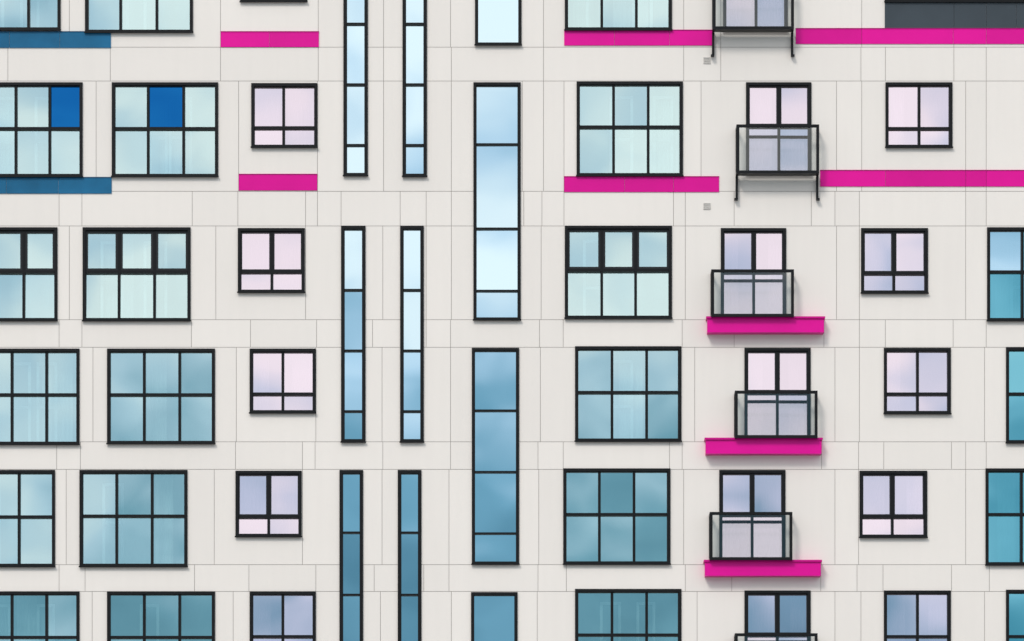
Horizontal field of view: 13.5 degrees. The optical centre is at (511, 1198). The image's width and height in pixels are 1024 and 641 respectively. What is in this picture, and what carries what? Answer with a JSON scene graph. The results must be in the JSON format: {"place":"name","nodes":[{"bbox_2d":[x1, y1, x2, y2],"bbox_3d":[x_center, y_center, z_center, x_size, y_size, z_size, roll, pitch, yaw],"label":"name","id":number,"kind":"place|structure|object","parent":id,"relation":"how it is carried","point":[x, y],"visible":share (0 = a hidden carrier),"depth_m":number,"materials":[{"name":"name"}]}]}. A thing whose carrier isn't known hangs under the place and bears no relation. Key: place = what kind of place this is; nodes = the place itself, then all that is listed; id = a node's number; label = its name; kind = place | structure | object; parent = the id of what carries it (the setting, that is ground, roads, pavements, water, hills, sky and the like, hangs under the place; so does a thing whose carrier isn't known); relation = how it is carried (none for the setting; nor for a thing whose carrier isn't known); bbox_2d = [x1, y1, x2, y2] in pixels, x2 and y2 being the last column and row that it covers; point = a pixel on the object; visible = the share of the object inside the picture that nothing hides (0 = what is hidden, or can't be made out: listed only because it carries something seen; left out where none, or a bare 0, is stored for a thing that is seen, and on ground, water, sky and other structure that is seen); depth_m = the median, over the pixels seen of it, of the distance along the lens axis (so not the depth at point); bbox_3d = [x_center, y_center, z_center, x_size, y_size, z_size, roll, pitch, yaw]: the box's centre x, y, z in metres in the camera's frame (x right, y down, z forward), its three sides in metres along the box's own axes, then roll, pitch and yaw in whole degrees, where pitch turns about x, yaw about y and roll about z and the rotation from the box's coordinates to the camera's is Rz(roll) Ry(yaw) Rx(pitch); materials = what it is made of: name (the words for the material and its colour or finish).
{"place":"outdoors","nodes":[
{"label":"outdoors","id":0,"kind":"place"},
{"bbox_2d":[734,633,817,640],"bbox_3d":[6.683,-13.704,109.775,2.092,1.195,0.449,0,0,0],"label":"balcony railing","id":1,"kind":"object","parent":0,"point":[736,635],"visible":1,"depth_m":109.55,"materials":[{"name":"black metal"}]},
{"label":"ground","id":2,"kind":"structure","parent":0,"visible":0},
{"bbox_2d":[0,0,1023,640],"bbox_3d":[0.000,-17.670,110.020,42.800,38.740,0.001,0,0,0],"label":"backing wall","id":3,"kind":"structure","parent":2,"relation":"on","point":[540,410],"depth_m":110.02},
{"bbox_2d":[0,470,55,566],"bbox_3d":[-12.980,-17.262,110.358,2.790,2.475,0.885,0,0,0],"label":"window","id":4,"kind":"structure","parent":3,"relation":"attached to","point":[27,518],"depth_m":110.08,"materials":[{"name":"blue glass"}]},
{"bbox_2d":[0,227,57,321],"bbox_3d":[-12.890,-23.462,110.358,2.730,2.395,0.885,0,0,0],"label":"window","id":5,"kind":"structure","parent":3,"relation":"attached to","point":[28,274],"depth_m":110.08,"materials":[{"name":"blue glass"}]},
{"bbox_2d":[0,0,60,30],"bbox_3d":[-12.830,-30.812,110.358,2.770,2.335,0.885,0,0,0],"label":"window","id":6,"kind":"structure","parent":3,"relation":"attached to","point":[30,15],"depth_m":110.08,"materials":[{"name":"glass"}]},
{"bbox_2d":[0,349,79,444],"bbox_3d":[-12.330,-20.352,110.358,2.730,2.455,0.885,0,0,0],"label":"window","id":7,"kind":"structure","parent":3,"relation":"attached to","point":[39,396],"depth_m":110.08,"materials":[{"name":"blue glass"}]},
{"bbox_2d":[0,591,79,640],"bbox_3d":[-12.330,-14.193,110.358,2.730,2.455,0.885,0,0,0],"label":"window","id":8,"kind":"structure","parent":3,"relation":"attached to","point":[39,615],"depth_m":110.08,"materials":[{"name":"blue glass"}]},
{"bbox_2d":[0,82,82,176],"bbox_3d":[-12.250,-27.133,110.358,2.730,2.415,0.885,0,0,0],"label":"window","id":9,"kind":"structure","parent":3,"relation":"attached to","point":[41,129],"depth_m":110.08,"materials":[{"name":"blue glass"}]},
{"bbox_2d":[79,470,187,566],"bbox_3d":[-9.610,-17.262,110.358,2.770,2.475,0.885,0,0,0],"label":"window","id":10,"kind":"structure","parent":3,"relation":"attached to","point":[132,518],"depth_m":110.08,"materials":[{"name":"blue glass"}]},
{"bbox_2d":[82,227,190,321],"bbox_3d":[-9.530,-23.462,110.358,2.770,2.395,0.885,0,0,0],"label":"window","id":11,"kind":"structure","parent":3,"relation":"attached to","point":[136,274],"depth_m":110.08,"materials":[{"name":"blue glass"}]},
{"bbox_2d":[84,0,192,32],"bbox_3d":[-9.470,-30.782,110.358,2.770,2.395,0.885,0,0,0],"label":"window","id":12,"kind":"structure","parent":3,"relation":"attached to","point":[138,16],"depth_m":110.08,"materials":[{"name":"glass"}]},
{"bbox_2d":[106,349,215,443],"bbox_3d":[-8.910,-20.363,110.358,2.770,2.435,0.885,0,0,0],"label":"window","id":13,"kind":"structure","parent":3,"relation":"attached to","point":[160,396],"depth_m":110.08,"materials":[{"name":"blue glass"}]},
{"bbox_2d":[107,591,214,640],"bbox_3d":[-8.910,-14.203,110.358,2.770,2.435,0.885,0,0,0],"label":"window","id":14,"kind":"structure","parent":3,"relation":"attached to","point":[160,615],"depth_m":110.08,"materials":[{"name":"blue glass"}]},
{"bbox_2d":[111,82,218,176],"bbox_3d":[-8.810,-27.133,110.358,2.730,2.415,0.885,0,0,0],"label":"window","id":15,"kind":"structure","parent":3,"relation":"attached to","point":[164,129],"depth_m":110.08,"materials":[{"name":"blue glass"}]},
{"bbox_2d":[235,471,301,536],"bbox_3d":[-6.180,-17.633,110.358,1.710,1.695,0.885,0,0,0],"label":"window","id":16,"kind":"structure","parent":3,"relation":"attached to","point":[268,503],"depth_m":110.08,"materials":[{"name":"glass"}]},
{"bbox_2d":[237,228,304,292],"bbox_3d":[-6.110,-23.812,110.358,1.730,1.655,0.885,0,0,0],"label":"window","id":17,"kind":"structure","parent":3,"relation":"attached to","point":[271,260],"depth_m":110.08,"materials":[{"name":"pink glass"}]},
{"bbox_2d":[239,0,307,1],"bbox_3d":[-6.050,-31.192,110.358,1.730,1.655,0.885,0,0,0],"label":"window","id":18,"kind":"structure","parent":3,"relation":"attached to","point":[273,1],"depth_m":109.92,"materials":[{"name":"black metal"}]},
{"bbox_2d":[249,349,315,413],"bbox_3d":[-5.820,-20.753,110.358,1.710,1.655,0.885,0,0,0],"label":"window","id":19,"kind":"structure","parent":3,"relation":"attached to","point":[282,381],"depth_m":110.08,"materials":[{"name":"glass"}]},
{"bbox_2d":[250,591,315,640],"bbox_3d":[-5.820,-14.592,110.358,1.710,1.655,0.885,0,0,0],"label":"window","id":20,"kind":"structure","parent":3,"relation":"attached to","point":[282,615],"depth_m":110.08,"materials":[{"name":"blue glass"}]},
{"bbox_2d":[250,83,317,147],"bbox_3d":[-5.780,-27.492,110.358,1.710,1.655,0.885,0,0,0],"label":"window","id":21,"kind":"structure","parent":3,"relation":"attached to","point":[283,115],"depth_m":110.08,"materials":[{"name":"glass"}]},
{"bbox_2d":[339,470,362,640],"bbox_3d":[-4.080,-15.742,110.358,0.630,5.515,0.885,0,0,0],"label":"window","id":22,"kind":"structure","parent":3,"relation":"attached to","point":[350,555],"depth_m":110.08,"materials":[{"name":"blue glass"}]},
{"bbox_2d":[340,226,365,442],"bbox_3d":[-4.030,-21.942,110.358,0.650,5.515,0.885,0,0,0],"label":"window","id":23,"kind":"structure","parent":3,"relation":"attached to","point":[352,334],"depth_m":110.08,"materials":[{"name":"blue glass"}]},
{"bbox_2d":[343,0,367,176],"bbox_3d":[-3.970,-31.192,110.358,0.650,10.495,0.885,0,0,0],"label":"window","id":24,"kind":"structure","parent":3,"relation":"attached to","point":[355,88],"depth_m":110.08,"materials":[{"name":"glass"}]},
{"bbox_2d":[398,470,420,640],"bbox_3d":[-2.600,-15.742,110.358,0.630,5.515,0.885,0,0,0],"label":"window","id":25,"kind":"structure","parent":3,"relation":"attached to","point":[409,555],"depth_m":110.08,"materials":[{"name":"blue glass"}]},
{"bbox_2d":[399,226,423,442],"bbox_3d":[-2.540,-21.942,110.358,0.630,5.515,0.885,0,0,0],"label":"window","id":26,"kind":"structure","parent":3,"relation":"attached to","point":[411,334],"depth_m":110.08,"materials":[{"name":"blue glass"}]},
{"bbox_2d":[402,0,426,176],"bbox_3d":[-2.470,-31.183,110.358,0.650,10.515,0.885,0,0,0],"label":"window","id":27,"kind":"structure","parent":3,"relation":"attached to","point":[414,88],"depth_m":110.08,"materials":[{"name":"glass"}]},
{"bbox_2d":[471,592,517,640],"bbox_3d":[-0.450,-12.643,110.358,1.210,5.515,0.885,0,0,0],"label":"window","id":28,"kind":"structure","parent":3,"relation":"attached to","point":[494,616],"depth_m":110.08,"materials":[{"name":"blue glass"}]},
{"bbox_2d":[471,348,519,564],"bbox_3d":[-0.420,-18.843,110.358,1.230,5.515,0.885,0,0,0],"label":"window","id":29,"kind":"structure","parent":3,"relation":"attached to","point":[495,456],"depth_m":110.08,"materials":[{"name":"blue glass"}]},
{"bbox_2d":[473,82,520,320],"bbox_3d":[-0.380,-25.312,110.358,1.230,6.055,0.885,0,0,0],"label":"window","id":30,"kind":"structure","parent":3,"relation":"attached to","point":[496,201],"depth_m":110.08,"materials":[{"name":"blue glass"}]},
{"bbox_2d":[474,0,521,45],"bbox_3d":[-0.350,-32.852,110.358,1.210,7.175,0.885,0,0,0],"label":"window","id":31,"kind":"structure","parent":3,"relation":"attached to","point":[497,22],"depth_m":110.08,"materials":[{"name":"glass"}]},
{"bbox_2d":[563,468,670,564],"bbox_3d":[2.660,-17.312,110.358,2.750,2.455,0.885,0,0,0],"label":"window","id":32,"kind":"structure","parent":3,"relation":"attached to","point":[616,516],"depth_m":110.08,"materials":[{"name":"blue glass"}]},
{"bbox_2d":[564,226,672,318],"bbox_3d":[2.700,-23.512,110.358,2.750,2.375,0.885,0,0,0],"label":"window","id":33,"kind":"structure","parent":3,"relation":"attached to","point":[618,272],"depth_m":110.08,"materials":[{"name":"blue glass"}]},
{"bbox_2d":[564,0,672,30],"bbox_3d":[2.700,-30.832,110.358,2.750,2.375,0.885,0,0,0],"label":"window","id":34,"kind":"structure","parent":3,"relation":"attached to","point":[618,15],"depth_m":110.08,"materials":[{"name":"glass"}]},
{"bbox_2d":[574,346,681,441],"bbox_3d":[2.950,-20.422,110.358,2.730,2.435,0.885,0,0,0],"label":"window","id":35,"kind":"structure","parent":3,"relation":"attached to","point":[627,393],"depth_m":110.08,"materials":[{"name":"blue glass"}]},
{"bbox_2d":[575,589,680,640],"bbox_3d":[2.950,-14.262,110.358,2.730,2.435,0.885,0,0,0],"label":"window","id":36,"kind":"structure","parent":3,"relation":"attached to","point":[627,614],"depth_m":110.08,"materials":[{"name":"blue glass"}]},
{"bbox_2d":[576,81,683,176],"bbox_3d":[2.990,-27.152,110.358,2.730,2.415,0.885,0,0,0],"label":"window","id":37,"kind":"structure","parent":3,"relation":"attached to","point":[629,128],"depth_m":110.08,"materials":[{"name":"glass"}]},
{"bbox_2d":[719,470,784,556],"bbox_3d":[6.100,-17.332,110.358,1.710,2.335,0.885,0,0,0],"label":"balcony door","id":38,"kind":"structure","parent":3,"relation":"attached to","point":[751,491],"depth_m":110.08,"materials":[{"name":"glass"}]},
{"bbox_2d":[711,0,794,56],"bbox_3d":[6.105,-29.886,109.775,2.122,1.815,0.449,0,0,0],"label":"balcony railing","id":39,"kind":"object","parent":3,"relation":"attached to","point":[715,28],"visible":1,"depth_m":109.56,"materials":[{"name":"black metal"}]},
{"bbox_2d":[721,228,785,313],"bbox_3d":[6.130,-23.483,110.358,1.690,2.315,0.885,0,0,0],"label":"balcony door","id":40,"kind":"structure","parent":3,"relation":"attached to","point":[753,248],"depth_m":110.08,"materials":[{"name":"glass"}]},
{"bbox_2d":[723,0,787,25],"bbox_3d":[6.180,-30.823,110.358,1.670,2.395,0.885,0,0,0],"label":"balcony door","id":41,"kind":"structure","parent":3,"relation":"attached to","point":[755,12],"depth_m":110.08,"materials":[{"name":"glass"}]},
{"bbox_2d":[703,560,821,576],"bbox_3d":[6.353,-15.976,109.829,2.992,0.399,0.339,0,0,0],"label":"balcony ledge","id":42,"kind":"object","parent":3,"relation":"attached to","point":[761,568],"visible":1,"depth_m":109.70,"materials":[{"name":"pink paint"}]},
{"bbox_2d":[709,512,791,560],"bbox_3d":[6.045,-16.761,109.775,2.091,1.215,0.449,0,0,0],"label":"balcony railing","id":43,"kind":"object","parent":42,"relation":"on","point":[711,514],"visible":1,"depth_m":109.55,"materials":[{"name":"black metal"}]},
{"bbox_2d":[704,438,822,455],"bbox_3d":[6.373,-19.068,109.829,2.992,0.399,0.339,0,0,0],"label":"balcony ledge","id":44,"kind":"object","parent":3,"relation":"attached to","point":[763,447],"visible":1,"depth_m":109.70,"materials":[{"name":"pink paint"}]},
{"bbox_2d":[734,391,817,438],"bbox_3d":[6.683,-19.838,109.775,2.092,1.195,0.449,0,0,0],"label":"balcony railing","id":45,"kind":"object","parent":44,"relation":"on","point":[736,435],"visible":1,"depth_m":109.55,"materials":[{"name":"black metal"}]},
{"bbox_2d":[706,316,824,334],"bbox_3d":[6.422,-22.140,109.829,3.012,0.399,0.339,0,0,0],"label":"balcony ledge","id":46,"kind":"object","parent":3,"relation":"attached to","point":[804,325],"visible":1,"depth_m":109.70,"materials":[{"name":"pink paint"}]},
{"bbox_2d":[710,269,793,316],"bbox_3d":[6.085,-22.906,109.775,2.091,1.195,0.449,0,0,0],"label":"balcony railing","id":47,"kind":"object","parent":46,"relation":"on","point":[713,271],"visible":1,"depth_m":109.55,"materials":[{"name":"black metal"}]},
{"bbox_2d":[734,124,819,200],"bbox_3d":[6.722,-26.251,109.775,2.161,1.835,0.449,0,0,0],"label":"balcony railing","id":48,"kind":"object","parent":3,"relation":"attached to","point":[777,172],"visible":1,"depth_m":109.55,"materials":[{"name":"black metal"}]},
{"bbox_2d":[744,348,810,434],"bbox_3d":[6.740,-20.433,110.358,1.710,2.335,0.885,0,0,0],"label":"balcony door","id":49,"kind":"structure","parent":3,"relation":"attached to","point":[777,369],"depth_m":110.08,"materials":[{"name":"glass"}]},
{"bbox_2d":[744,590,810,640],"bbox_3d":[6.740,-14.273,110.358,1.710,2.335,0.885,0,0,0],"label":"balcony door","id":50,"kind":"structure","parent":3,"relation":"attached to","point":[777,611],"depth_m":110.08,"materials":[{"name":"blue glass"}]},
{"bbox_2d":[746,82,810,169],"bbox_3d":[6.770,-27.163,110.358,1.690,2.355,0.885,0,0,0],"label":"balcony door","id":51,"kind":"structure","parent":3,"relation":"attached to","point":[778,103],"depth_m":110.08,"materials":[{"name":"glass"}]},
{"bbox_2d":[859,471,927,537],"bbox_3d":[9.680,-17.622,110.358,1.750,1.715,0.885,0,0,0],"label":"window","id":52,"kind":"structure","parent":3,"relation":"attached to","point":[892,504],"depth_m":110.08,"materials":[{"name":"glass"}]},
{"bbox_2d":[860,228,928,293],"bbox_3d":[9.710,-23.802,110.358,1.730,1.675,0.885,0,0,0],"label":"window","id":53,"kind":"structure","parent":3,"relation":"attached to","point":[894,260],"depth_m":110.08,"materials":[{"name":"purple glass"}]},
{"bbox_2d":[883,348,951,414],"bbox_3d":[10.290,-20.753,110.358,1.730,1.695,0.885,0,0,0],"label":"window","id":54,"kind":"structure","parent":3,"relation":"attached to","point":[917,381],"depth_m":110.08,"materials":[{"name":"glass"}]},
{"bbox_2d":[884,590,950,640],"bbox_3d":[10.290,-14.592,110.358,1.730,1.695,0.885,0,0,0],"label":"window","id":55,"kind":"structure","parent":3,"relation":"attached to","point":[917,615],"depth_m":110.08,"materials":[{"name":"blue glass"}]},
{"bbox_2d":[885,82,952,147],"bbox_3d":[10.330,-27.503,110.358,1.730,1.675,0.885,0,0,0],"label":"window","id":56,"kind":"structure","parent":3,"relation":"attached to","point":[918,114],"depth_m":110.08,"materials":[{"name":"glass"}]},
{"bbox_2d":[884,0,1023,1],"bbox_3d":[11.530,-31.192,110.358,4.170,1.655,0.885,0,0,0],"label":"window","id":57,"kind":"structure","parent":3,"relation":"attached to","point":[954,1],"depth_m":109.92,"materials":[{"name":"black metal"}]},
{"bbox_2d":[885,2,1023,27],"bbox_3d":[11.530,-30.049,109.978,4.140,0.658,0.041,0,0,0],"label":"panel","id":58,"kind":"object","parent":57,"relation":"attached to","point":[954,14],"visible":1,"depth_m":109.97,"materials":[{"name":"grey metal"}]},
{"bbox_2d":[985,468,1023,565],"bbox_3d":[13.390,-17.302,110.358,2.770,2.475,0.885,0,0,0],"label":"window","id":59,"kind":"structure","parent":3,"relation":"attached to","point":[1004,516],"depth_m":110.08,"materials":[{"name":"blue glass"}]},
{"bbox_2d":[987,227,1023,321],"bbox_3d":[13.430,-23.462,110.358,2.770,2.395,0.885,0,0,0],"label":"window","id":60,"kind":"structure","parent":3,"relation":"attached to","point":[1005,274],"depth_m":110.08,"materials":[{"name":"blue glass"}]},
{"bbox_2d":[1005,347,1023,443],"bbox_3d":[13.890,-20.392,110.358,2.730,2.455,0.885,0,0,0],"label":"window","id":61,"kind":"structure","parent":3,"relation":"attached to","point":[1014,395],"depth_m":110.08,"materials":[{"name":"blue glass"}]},
{"bbox_2d":[1006,590,1023,640],"bbox_3d":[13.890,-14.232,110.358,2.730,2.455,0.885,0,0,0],"label":"window","id":62,"kind":"structure","parent":3,"relation":"attached to","point":[1014,615],"depth_m":110.08,"materials":[{"name":"blue glass"}]},
{"bbox_3d":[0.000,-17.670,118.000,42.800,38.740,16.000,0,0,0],"label":"side walls","id":63,"kind":"object","parent":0,"visible":0},
{"bbox_2d":[0,0,1023,640],"bbox_3d":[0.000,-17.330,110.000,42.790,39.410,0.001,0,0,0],"label":"cladding panels","id":64,"kind":"object","parent":63,"relation":"attached to","point":[954,454],"visible":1,"depth_m":110.00,"materials":[{"name":"white concrete"}]},
{"bbox_2d":[0,31,110,47],"bbox_3d":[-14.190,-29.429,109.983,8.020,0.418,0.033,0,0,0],"label":"colour band","id":65,"kind":"object","parent":64,"relation":"attached to","point":[50,39],"visible":1,"depth_m":109.98,"materials":[{"name":"blue paint"}]},
{"bbox_2d":[0,177,111,193],"bbox_3d":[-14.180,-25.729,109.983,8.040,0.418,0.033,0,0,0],"label":"colour band","id":66,"kind":"object","parent":64,"relation":"attached to","point":[55,185],"visible":1,"depth_m":109.98,"materials":[{"name":"blue paint"}]},
{"bbox_2d":[220,31,318,46],"bbox_3d":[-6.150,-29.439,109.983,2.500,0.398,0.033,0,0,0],"label":"colour band","id":67,"kind":"object","parent":64,"relation":"attached to","point":[269,38],"visible":1,"depth_m":109.98,"materials":[{"name":"pink paint"}]},
{"bbox_2d":[239,174,316,190],"bbox_3d":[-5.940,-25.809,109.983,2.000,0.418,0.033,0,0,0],"label":"colour band","id":68,"kind":"object","parent":64,"relation":"attached to","point":[277,182],"visible":1,"depth_m":109.98,"materials":[{"name":"pink paint"}]},
{"bbox_2d":[564,30,711,45],"bbox_3d":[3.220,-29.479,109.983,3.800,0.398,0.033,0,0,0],"label":"colour band","id":69,"kind":"object","parent":64,"relation":"attached to","point":[648,38],"visible":1,"depth_m":109.98,"materials":[{"name":"pink paint"}]},
{"bbox_2d":[564,176,718,191],"bbox_3d":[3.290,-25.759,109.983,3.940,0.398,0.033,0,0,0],"label":"colour band","id":70,"kind":"object","parent":64,"relation":"attached to","point":[646,184],"visible":1,"depth_m":109.98,"materials":[{"name":"pink paint"}]},
{"bbox_2d":[703,57,710,63],"bbox_3d":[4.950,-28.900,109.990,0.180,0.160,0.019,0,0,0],"label":"air vent","id":71,"kind":"object","parent":64,"relation":"attached to","point":[706,60],"visible":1,"depth_m":109.98,"materials":[{"name":"metal"}]},
{"bbox_2d":[703,203,710,208],"bbox_3d":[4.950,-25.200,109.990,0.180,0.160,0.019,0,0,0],"label":"air vent","id":72,"kind":"object","parent":64,"relation":"attached to","point":[706,206],"visible":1,"depth_m":109.98,"materials":[{"name":"metal"}]},
{"bbox_2d":[796,28,1023,43],"bbox_3d":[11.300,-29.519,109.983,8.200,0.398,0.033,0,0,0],"label":"colour band","id":73,"kind":"object","parent":64,"relation":"attached to","point":[909,35],"visible":1,"depth_m":109.98,"materials":[{"name":"pink paint"}]},
{"bbox_2d":[820,170,1023,186],"bbox_3d":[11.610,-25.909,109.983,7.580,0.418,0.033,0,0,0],"label":"colour band","id":74,"kind":"object","parent":64,"relation":"attached to","point":[925,178],"visible":1,"depth_m":109.98,"materials":[{"name":"pink paint"}]}
]}

